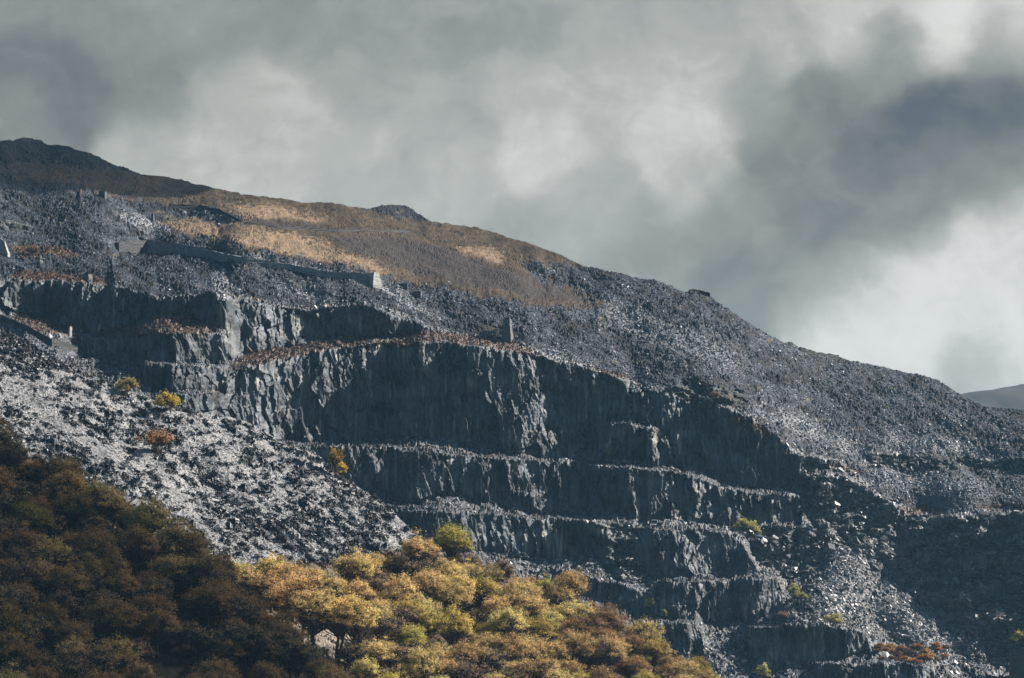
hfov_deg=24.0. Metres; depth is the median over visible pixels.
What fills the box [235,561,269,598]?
oak tree
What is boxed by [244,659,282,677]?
oak tree
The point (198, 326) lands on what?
heather
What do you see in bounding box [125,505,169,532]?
oak tree
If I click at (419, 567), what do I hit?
oak tree
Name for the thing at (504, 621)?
oak tree
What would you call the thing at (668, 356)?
hillside rubble
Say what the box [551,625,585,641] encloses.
oak tree
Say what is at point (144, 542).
oak tree
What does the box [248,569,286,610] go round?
oak tree
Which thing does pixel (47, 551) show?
oak tree
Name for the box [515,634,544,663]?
oak tree
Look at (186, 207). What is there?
drystone wall
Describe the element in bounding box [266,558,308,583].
oak tree
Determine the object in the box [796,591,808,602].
willow tree
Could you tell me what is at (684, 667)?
oak tree
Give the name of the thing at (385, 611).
oak tree
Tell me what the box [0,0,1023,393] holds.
sky
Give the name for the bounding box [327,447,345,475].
birch tree
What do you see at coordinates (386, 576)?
oak tree
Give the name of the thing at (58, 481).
oak tree
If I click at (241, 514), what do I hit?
weathered blocks
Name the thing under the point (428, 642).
oak tree
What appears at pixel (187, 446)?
scree stones
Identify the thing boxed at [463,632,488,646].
oak tree
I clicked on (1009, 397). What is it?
fell
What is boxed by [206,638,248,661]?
oak tree
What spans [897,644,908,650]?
gorse bush
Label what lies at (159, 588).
oak tree
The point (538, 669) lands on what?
oak tree
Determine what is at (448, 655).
oak tree
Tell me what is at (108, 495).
oak tree
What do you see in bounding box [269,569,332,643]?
oak tree
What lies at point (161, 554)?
oak tree
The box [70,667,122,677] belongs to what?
oak tree
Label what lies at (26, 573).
oak tree
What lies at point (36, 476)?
oak tree
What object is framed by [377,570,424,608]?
oak tree
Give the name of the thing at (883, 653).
slate block
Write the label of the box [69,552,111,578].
oak tree
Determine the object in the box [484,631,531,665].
oak tree
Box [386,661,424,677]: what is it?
oak tree
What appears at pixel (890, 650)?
gorse bush
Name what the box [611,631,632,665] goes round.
oak tree
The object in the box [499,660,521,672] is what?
oak tree
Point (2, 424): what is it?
oak tree
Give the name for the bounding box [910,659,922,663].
gorse bush
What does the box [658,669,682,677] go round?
oak tree
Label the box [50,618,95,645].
oak tree
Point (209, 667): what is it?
oak tree
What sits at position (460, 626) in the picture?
oak tree
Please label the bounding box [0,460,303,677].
hillside
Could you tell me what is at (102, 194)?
ruined hut
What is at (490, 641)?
oak tree
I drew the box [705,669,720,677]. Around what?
oak tree
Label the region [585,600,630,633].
oak tree
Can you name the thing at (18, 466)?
oak tree
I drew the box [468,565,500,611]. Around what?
oak tree
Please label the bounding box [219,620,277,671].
oak tree
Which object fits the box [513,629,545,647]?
oak tree
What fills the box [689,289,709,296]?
drystone wall
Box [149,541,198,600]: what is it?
oak tree
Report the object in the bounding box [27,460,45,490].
oak tree
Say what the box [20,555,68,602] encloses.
oak tree
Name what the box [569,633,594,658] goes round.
oak tree
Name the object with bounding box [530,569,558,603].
oak tree
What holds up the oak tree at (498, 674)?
on the woodland floor
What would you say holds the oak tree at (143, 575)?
on the hillside at (171, 661)
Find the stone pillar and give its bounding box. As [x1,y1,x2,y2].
[501,319,513,341]
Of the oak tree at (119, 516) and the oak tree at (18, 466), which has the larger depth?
the oak tree at (18, 466)
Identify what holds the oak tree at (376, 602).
on the woodland floor
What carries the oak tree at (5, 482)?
on the hillside at (171, 661)
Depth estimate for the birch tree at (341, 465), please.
711.71 m
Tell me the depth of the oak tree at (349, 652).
581.82 m
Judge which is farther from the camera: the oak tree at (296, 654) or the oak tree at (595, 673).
the oak tree at (595, 673)
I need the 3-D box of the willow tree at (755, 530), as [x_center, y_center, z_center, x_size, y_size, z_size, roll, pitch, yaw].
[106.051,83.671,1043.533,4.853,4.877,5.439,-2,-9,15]
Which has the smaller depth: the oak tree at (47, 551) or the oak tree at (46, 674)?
the oak tree at (46, 674)
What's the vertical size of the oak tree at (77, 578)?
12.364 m
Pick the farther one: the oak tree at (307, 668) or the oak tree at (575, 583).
the oak tree at (575, 583)
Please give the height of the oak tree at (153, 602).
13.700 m
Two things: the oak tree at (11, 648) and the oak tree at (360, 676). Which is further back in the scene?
the oak tree at (360, 676)
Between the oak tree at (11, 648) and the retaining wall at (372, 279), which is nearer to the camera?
the oak tree at (11, 648)
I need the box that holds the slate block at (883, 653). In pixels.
[876,651,888,656]
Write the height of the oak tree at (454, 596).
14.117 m
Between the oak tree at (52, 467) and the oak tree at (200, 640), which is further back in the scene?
the oak tree at (52, 467)
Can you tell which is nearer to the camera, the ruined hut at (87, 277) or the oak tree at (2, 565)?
the oak tree at (2, 565)
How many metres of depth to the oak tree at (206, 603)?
512.31 m
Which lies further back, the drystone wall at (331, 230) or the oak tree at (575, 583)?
the drystone wall at (331, 230)
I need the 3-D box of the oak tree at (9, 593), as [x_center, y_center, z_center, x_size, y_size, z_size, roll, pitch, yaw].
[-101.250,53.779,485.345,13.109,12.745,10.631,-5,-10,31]
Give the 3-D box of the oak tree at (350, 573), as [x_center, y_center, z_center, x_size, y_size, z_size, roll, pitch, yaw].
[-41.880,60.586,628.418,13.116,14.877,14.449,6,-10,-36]
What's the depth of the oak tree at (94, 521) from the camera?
534.50 m
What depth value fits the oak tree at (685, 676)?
624.05 m
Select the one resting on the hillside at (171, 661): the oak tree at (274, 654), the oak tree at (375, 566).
the oak tree at (274, 654)
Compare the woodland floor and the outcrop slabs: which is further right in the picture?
the outcrop slabs
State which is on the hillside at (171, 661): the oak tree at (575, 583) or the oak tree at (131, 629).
the oak tree at (131, 629)
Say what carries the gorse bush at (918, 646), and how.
on the quarry terraces
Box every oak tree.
[0,411,9,432]
[0,425,18,446]
[0,436,26,474]
[0,439,32,477]
[0,466,21,494]
[0,479,40,500]
[0,481,33,520]
[0,514,9,534]
[0,514,31,540]
[0,519,55,554]
[0,539,38,568]
[0,550,19,582]
[0,555,52,590]
[0,575,42,615]
[0,593,38,636]
[0,626,36,667]
[0,657,39,677]
[0,660,34,676]
[3,498,56,534]
[4,580,41,602]
[4,620,44,661]
[13,460,36,482]
[13,644,58,671]
[14,451,49,490]
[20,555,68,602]
[22,530,72,571]
[23,599,68,642]
[23,610,56,649]
[23,661,59,677]
[25,493,59,517]
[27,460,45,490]
[29,507,66,537]
[35,559,92,597]
[37,453,89,484]
[37,456,90,520]
[37,584,79,627]
[44,528,91,553]
[46,486,97,534]
[49,546,99,571]
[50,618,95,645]
[50,649,92,677]
[53,632,95,666]
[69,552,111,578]
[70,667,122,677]
[72,522,125,560]
[72,591,134,644]
[74,512,111,534]
[74,636,119,677]
[78,585,120,611]
[80,569,107,599]
[81,478,118,505]
[83,479,128,521]
[87,631,145,677]
[95,548,131,593]
[100,569,144,602]
[102,489,132,531]
[108,502,132,533]
[110,523,161,577]
[110,602,161,641]
[116,496,174,536]
[116,662,161,677]
[122,581,178,642]
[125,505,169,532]
[127,638,158,664]
[134,562,168,586]
[137,606,181,657]
[140,575,174,602]
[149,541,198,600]
[151,532,171,558]
[153,517,206,557]
[166,523,212,563]
[167,621,201,653]
[172,575,234,628]
[175,554,205,600]
[182,626,224,662]
[182,653,238,677]
[183,548,216,585]
[185,669,229,677]
[186,548,238,588]
[198,575,245,622]
[201,563,240,590]
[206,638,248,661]
[212,658,240,676]
[213,611,248,638]
[216,590,266,626]
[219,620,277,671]
[225,558,248,588]
[227,590,269,620]
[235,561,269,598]
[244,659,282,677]
[247,608,301,631]
[247,618,268,631]
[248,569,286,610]
[253,550,289,579]
[254,639,286,667]
[258,555,305,572]
[260,574,297,615]
[263,609,308,667]
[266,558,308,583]
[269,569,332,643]
[275,632,321,677]
[287,586,338,657]
[295,647,342,677]
[300,564,329,590]
[303,664,338,677]
[310,595,356,662]
[311,659,355,677]
[317,568,349,605]
[329,544,379,583]
[332,637,366,670]
[335,588,383,666]
[343,575,377,603]
[344,548,382,580]
[346,670,378,677]
[347,655,382,677]
[355,635,400,677]
[358,551,385,578]
[362,597,396,612]
[363,574,388,595]
[365,589,398,604]
[365,634,398,651]
[369,614,406,642]
[373,603,397,623]
[375,569,395,582]
[375,670,406,677]
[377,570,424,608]
[381,603,425,627]
[383,550,407,577]
[383,593,430,615]
[383,643,423,669]
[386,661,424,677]
[390,621,427,650]
[397,527,441,563]
[399,645,445,677]
[405,551,447,578]
[406,600,445,638]
[407,564,455,603]
[409,593,442,616]
[411,579,423,604]
[414,638,435,650]
[427,639,460,661]
[429,555,469,581]
[429,640,454,650]
[430,673,448,677]
[431,579,475,614]
[433,654,458,676]
[434,600,478,647]
[435,562,484,593]
[445,651,492,677]
[446,637,489,666]
[452,550,485,566]
[454,556,480,571]
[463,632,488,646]
[464,557,495,607]
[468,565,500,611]
[468,608,489,625]
[473,621,500,636]
[473,630,503,649]
[474,647,513,674]
[476,595,514,618]
[482,641,496,652]
[482,673,500,677]
[484,605,529,640]
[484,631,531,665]
[484,670,508,677]
[485,560,505,585]
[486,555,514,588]
[492,578,548,601]
[494,668,526,677]
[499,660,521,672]
[501,592,523,608]
[504,590,550,619]
[506,575,535,587]
[507,580,540,595]
[509,655,556,677]
[511,605,528,619]
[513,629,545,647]
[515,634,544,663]
[516,615,557,639]
[529,607,565,644]
[529,638,571,662]
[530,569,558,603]
[541,581,576,608]
[541,654,561,673]
[543,666,575,677]
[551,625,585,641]
[552,568,591,602]
[552,589,596,625]
[554,630,598,672]
[556,655,586,676]
[557,615,569,633]
[561,614,600,634]
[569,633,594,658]
[571,669,593,677]
[582,598,601,614]
[582,663,616,677]
[584,619,617,642]
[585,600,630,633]
[588,633,627,676]
[609,655,651,677]
[610,672,626,677]
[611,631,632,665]
[618,628,642,656]
[620,615,665,647]
[627,654,653,674]
[631,669,659,677]
[635,635,672,672]
[653,662,676,676]
[657,648,685,667]
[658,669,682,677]
[661,656,704,676]
[665,671,699,677]
[685,653,711,673]
[687,666,717,677]
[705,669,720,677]
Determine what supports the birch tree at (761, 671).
on the quarry terraces
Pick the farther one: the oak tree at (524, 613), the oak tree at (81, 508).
the oak tree at (524, 613)
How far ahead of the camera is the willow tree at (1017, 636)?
1016.79 m
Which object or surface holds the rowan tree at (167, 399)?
on the scree slope
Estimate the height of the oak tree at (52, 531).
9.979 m
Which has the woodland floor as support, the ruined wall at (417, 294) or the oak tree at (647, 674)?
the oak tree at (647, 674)
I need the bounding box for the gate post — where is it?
[68,326,71,336]
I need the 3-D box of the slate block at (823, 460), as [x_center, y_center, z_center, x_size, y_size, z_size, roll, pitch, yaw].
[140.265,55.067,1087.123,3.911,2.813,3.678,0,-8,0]
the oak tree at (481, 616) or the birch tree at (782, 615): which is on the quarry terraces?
the birch tree at (782, 615)
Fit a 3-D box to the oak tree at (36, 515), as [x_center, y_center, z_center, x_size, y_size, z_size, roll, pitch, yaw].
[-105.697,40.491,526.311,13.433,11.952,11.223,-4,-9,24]
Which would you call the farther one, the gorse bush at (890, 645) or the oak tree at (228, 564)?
the gorse bush at (890, 645)
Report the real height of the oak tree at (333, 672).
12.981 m
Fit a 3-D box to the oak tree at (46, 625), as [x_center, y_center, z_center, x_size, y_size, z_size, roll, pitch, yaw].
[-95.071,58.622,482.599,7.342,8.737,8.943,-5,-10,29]
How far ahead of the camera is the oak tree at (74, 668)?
468.27 m
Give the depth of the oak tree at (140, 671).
477.57 m
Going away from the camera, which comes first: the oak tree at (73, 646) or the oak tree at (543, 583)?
the oak tree at (73, 646)
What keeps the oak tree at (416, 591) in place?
on the woodland floor
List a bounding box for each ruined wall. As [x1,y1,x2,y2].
[399,283,407,290]
[413,291,421,298]
[484,331,491,336]
[492,329,496,339]
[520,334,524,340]
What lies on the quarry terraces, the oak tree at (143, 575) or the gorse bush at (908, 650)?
the gorse bush at (908, 650)
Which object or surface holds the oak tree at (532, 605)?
on the woodland floor
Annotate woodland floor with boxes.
[20,456,723,677]
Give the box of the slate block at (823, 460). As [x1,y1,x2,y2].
[820,458,826,463]
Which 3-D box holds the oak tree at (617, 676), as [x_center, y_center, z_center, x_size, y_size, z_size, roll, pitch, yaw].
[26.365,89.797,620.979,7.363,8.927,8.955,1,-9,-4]
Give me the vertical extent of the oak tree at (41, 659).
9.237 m
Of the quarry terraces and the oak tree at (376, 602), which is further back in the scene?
the quarry terraces
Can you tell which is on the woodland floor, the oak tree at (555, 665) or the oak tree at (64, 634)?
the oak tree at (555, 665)
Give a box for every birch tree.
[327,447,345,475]
[336,461,347,479]
[642,597,653,615]
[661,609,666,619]
[754,662,771,677]
[778,610,788,621]
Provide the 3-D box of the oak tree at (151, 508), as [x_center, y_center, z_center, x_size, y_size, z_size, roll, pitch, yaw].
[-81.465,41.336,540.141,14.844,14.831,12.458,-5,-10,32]
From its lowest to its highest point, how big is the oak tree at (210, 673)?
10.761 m
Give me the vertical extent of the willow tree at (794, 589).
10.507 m
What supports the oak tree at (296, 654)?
on the hillside at (171, 661)
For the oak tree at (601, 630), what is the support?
on the woodland floor
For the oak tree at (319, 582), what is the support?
on the woodland floor
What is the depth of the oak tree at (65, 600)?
493.47 m
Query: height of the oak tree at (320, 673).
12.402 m
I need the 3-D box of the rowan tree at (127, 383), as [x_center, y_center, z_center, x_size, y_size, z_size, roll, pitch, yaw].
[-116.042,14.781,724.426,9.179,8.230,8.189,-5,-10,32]
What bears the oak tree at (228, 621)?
on the hillside at (171, 661)
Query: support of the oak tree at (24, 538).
on the hillside at (171, 661)
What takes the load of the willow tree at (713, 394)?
on the hillside at (482, 265)
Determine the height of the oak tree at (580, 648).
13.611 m
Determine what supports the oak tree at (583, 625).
on the woodland floor
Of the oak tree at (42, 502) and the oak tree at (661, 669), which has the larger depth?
the oak tree at (661, 669)
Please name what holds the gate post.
on the quarry terraces
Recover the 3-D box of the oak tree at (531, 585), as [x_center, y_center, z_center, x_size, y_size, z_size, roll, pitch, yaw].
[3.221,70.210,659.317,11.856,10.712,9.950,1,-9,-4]
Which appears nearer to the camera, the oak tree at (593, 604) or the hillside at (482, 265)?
the oak tree at (593, 604)
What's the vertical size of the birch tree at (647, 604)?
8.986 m
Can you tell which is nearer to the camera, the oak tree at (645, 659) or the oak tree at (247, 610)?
the oak tree at (247, 610)
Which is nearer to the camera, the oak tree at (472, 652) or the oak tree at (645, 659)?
the oak tree at (472, 652)
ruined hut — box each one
[82,274,92,281]
[98,191,106,198]
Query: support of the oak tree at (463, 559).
on the woodland floor
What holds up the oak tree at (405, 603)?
on the woodland floor
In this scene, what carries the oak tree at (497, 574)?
on the woodland floor
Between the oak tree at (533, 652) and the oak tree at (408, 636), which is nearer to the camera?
the oak tree at (408, 636)
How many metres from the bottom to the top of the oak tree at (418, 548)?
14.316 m
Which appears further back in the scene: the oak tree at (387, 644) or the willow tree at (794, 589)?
the willow tree at (794, 589)
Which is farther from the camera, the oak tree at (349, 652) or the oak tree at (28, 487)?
the oak tree at (349, 652)
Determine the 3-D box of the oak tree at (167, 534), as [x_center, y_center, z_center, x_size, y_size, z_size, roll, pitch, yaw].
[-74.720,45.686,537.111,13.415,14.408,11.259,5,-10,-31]
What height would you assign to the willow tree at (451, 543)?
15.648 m
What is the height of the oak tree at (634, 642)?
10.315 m
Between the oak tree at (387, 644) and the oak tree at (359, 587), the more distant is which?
the oak tree at (359, 587)
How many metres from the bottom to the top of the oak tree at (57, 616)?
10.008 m
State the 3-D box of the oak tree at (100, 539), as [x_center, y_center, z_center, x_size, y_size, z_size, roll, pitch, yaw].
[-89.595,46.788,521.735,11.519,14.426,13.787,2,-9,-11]
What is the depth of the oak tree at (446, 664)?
591.09 m
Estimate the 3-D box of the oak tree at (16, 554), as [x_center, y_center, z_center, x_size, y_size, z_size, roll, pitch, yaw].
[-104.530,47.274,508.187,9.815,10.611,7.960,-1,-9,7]
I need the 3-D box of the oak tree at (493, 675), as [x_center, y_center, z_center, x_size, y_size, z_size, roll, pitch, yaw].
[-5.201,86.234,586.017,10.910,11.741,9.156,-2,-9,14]
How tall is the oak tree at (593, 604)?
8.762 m
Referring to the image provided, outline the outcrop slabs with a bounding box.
[735,388,1023,637]
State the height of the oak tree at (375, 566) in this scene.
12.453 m
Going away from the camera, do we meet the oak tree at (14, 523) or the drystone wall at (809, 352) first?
the oak tree at (14, 523)
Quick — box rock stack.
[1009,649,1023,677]
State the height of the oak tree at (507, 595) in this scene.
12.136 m
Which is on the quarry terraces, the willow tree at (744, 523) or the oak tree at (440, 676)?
the willow tree at (744, 523)
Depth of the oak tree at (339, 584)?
617.39 m
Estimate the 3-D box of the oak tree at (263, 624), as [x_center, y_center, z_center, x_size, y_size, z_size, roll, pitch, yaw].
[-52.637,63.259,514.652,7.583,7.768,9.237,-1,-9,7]
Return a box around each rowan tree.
[114,374,141,395]
[150,388,180,413]
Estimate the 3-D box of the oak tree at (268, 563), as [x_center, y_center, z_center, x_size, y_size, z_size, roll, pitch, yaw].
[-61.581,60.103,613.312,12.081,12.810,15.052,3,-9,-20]
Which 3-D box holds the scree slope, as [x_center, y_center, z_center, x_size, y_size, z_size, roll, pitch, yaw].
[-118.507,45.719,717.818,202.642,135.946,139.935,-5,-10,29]
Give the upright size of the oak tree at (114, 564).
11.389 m
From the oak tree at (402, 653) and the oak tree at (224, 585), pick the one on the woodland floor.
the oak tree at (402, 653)
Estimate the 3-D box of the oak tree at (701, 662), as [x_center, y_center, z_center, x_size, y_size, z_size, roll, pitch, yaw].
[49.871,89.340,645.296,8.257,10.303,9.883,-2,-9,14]
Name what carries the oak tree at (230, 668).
on the hillside at (171, 661)
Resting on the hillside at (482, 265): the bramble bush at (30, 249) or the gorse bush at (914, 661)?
the bramble bush at (30, 249)
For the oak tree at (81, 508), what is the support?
on the hillside at (171, 661)
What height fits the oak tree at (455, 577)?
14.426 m
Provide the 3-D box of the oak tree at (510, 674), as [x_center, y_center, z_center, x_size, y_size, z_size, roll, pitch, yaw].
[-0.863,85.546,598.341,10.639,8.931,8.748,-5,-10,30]
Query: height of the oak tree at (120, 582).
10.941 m
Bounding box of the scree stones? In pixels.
[0,339,414,568]
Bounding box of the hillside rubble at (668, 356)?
[0,138,1023,510]
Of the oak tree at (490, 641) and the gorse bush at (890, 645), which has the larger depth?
the gorse bush at (890, 645)
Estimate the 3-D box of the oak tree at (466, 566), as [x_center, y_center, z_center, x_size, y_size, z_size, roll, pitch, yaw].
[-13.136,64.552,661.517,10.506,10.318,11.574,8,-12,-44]
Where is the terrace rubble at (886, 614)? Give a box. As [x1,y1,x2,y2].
[0,276,1023,677]
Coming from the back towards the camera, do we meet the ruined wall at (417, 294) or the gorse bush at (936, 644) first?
the ruined wall at (417, 294)
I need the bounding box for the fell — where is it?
[961,384,1023,409]
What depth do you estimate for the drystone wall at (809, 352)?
1202.31 m
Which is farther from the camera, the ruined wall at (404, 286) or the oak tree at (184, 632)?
the ruined wall at (404, 286)
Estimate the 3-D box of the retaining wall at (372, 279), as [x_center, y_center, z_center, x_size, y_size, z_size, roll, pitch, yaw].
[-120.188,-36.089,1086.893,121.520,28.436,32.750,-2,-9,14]
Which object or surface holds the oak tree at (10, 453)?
on the hillside at (171, 661)
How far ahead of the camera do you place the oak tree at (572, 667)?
615.55 m
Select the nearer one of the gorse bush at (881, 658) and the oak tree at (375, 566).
the oak tree at (375, 566)
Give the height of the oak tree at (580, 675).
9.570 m
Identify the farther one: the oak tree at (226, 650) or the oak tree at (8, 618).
the oak tree at (226, 650)
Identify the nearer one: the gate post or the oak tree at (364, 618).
the oak tree at (364, 618)
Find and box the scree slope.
[0,330,429,569]
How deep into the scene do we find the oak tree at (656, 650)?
646.37 m
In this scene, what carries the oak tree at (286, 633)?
on the hillside at (171, 661)
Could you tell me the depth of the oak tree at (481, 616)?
636.09 m
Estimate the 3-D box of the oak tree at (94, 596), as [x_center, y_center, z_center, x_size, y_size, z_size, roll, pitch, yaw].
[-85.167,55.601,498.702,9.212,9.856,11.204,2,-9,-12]
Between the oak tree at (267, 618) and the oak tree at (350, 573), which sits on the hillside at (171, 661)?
the oak tree at (267, 618)
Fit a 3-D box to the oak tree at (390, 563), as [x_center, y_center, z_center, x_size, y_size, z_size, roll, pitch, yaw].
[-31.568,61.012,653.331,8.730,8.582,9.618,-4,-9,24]
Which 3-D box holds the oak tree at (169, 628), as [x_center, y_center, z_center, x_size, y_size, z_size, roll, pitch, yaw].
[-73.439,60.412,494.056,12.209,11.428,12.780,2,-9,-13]
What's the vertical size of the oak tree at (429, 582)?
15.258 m
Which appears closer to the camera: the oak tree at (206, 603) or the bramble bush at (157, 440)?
the oak tree at (206, 603)
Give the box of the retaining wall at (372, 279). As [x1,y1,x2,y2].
[115,239,381,288]
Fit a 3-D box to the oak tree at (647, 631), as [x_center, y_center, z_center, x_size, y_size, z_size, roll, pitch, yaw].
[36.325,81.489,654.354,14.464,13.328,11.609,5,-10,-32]
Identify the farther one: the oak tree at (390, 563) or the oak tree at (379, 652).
the oak tree at (390, 563)
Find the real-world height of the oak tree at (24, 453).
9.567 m
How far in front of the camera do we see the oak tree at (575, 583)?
664.26 m
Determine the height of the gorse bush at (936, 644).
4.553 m
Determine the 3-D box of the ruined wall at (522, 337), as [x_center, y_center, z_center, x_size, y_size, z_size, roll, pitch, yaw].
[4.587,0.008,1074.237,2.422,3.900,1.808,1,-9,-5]
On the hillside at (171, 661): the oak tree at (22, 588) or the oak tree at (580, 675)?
the oak tree at (22, 588)
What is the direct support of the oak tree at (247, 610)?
on the hillside at (171, 661)
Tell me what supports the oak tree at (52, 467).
on the hillside at (171, 661)
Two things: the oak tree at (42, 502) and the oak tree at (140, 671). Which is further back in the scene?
the oak tree at (42, 502)
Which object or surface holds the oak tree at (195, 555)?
on the hillside at (171, 661)
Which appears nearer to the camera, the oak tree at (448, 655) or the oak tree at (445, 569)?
the oak tree at (448, 655)
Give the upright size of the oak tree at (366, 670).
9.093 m
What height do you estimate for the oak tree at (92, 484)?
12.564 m
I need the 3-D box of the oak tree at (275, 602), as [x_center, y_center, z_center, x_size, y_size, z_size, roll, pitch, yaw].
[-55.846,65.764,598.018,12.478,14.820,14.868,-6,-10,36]
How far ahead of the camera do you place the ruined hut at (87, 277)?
1021.82 m
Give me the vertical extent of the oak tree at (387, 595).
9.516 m
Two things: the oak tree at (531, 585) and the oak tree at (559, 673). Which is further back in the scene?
the oak tree at (531, 585)
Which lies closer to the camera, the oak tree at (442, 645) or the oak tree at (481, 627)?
the oak tree at (442, 645)
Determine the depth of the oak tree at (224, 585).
518.08 m
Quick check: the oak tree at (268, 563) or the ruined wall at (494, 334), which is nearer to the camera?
the oak tree at (268, 563)
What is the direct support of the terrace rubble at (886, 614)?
on the quarry terraces
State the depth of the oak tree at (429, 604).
623.34 m
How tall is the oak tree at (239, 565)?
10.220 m
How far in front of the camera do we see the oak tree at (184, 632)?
498.25 m
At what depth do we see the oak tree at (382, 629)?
599.12 m
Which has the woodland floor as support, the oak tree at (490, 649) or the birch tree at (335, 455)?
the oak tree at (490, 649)
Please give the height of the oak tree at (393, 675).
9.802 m
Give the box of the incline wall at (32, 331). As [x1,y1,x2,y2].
[0,314,77,353]
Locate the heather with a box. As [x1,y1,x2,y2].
[10,242,1022,514]
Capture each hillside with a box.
[0,137,1023,511]
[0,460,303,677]
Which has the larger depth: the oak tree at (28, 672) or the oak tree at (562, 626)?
the oak tree at (562, 626)
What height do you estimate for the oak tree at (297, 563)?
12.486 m
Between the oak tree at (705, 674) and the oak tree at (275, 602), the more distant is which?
the oak tree at (705, 674)
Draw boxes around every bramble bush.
[25,244,38,255]
[132,427,175,455]
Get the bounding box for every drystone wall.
[169,204,240,221]
[244,222,409,232]
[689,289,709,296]
[799,347,838,359]
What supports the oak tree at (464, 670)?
on the woodland floor
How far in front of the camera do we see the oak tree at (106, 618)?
488.87 m
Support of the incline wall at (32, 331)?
on the quarry terraces
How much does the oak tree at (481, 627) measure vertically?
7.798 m
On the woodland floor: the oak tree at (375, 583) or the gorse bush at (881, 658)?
the oak tree at (375, 583)
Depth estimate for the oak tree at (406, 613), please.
610.17 m
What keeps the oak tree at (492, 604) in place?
on the woodland floor
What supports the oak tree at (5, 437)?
on the hillside at (171, 661)
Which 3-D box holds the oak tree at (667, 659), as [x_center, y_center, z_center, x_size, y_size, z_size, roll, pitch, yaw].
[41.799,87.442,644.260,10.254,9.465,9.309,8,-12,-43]
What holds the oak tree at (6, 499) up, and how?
on the hillside at (171, 661)
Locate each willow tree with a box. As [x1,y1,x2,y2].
[433,521,475,565]
[710,390,718,401]
[732,516,763,535]
[751,528,760,534]
[786,583,799,604]
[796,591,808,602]
[823,612,842,631]
[1008,629,1023,644]
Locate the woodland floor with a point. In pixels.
(325, 641)
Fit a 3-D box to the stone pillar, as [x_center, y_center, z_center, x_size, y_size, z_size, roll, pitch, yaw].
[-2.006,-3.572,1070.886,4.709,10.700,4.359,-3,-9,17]
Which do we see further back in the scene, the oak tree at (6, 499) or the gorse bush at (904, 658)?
the gorse bush at (904, 658)
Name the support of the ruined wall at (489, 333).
on the hillside at (482, 265)
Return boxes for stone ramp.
[0,238,9,256]
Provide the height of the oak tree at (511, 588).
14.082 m
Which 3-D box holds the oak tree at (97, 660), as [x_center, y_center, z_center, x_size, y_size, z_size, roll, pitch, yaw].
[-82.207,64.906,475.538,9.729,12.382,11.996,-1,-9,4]
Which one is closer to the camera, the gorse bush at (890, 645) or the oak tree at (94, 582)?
the oak tree at (94, 582)
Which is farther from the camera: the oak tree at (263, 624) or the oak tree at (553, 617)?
the oak tree at (553, 617)
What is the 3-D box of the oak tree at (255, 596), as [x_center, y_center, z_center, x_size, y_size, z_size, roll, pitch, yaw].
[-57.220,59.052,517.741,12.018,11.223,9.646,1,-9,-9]
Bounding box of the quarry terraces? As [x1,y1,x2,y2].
[0,276,1023,677]
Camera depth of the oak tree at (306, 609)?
582.91 m
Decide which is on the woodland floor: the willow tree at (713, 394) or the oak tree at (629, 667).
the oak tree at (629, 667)
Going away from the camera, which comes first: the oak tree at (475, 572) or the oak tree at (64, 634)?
the oak tree at (64, 634)
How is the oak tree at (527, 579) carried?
on the woodland floor
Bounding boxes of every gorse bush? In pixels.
[875,641,884,648]
[876,656,885,662]
[883,647,895,654]
[885,643,895,647]
[896,655,912,664]
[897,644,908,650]
[902,647,915,655]
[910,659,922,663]
[912,643,922,648]
[916,653,931,661]
[931,641,941,647]
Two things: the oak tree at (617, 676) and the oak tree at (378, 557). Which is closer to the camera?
the oak tree at (617, 676)
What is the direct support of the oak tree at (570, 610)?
on the woodland floor
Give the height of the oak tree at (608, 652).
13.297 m
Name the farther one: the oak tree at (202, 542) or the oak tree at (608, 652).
the oak tree at (608, 652)
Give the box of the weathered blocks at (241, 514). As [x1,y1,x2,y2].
[0,327,422,568]
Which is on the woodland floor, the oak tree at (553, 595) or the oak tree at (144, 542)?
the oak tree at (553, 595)
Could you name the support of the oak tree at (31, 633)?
on the hillside at (171, 661)
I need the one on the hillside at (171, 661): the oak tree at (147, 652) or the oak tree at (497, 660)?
the oak tree at (147, 652)
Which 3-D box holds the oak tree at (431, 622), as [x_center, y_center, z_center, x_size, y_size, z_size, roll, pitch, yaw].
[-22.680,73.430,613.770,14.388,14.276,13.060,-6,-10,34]
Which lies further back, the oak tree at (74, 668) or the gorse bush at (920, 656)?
the gorse bush at (920, 656)
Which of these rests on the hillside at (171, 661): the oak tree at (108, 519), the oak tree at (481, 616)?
the oak tree at (108, 519)
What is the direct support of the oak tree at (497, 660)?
on the woodland floor
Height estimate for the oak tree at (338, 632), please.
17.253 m
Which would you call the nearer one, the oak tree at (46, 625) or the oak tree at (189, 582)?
the oak tree at (46, 625)
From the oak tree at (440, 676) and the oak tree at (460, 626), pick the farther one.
the oak tree at (460, 626)
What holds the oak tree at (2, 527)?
on the hillside at (171, 661)
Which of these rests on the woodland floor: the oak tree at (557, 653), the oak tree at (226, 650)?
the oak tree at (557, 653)
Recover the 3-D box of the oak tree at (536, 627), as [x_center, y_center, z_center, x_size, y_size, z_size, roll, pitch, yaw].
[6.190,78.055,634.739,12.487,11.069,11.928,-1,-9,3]
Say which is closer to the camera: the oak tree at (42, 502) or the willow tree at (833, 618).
the oak tree at (42, 502)
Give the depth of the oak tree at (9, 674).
452.41 m
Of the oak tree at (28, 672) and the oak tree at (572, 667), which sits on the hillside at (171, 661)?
the oak tree at (28, 672)

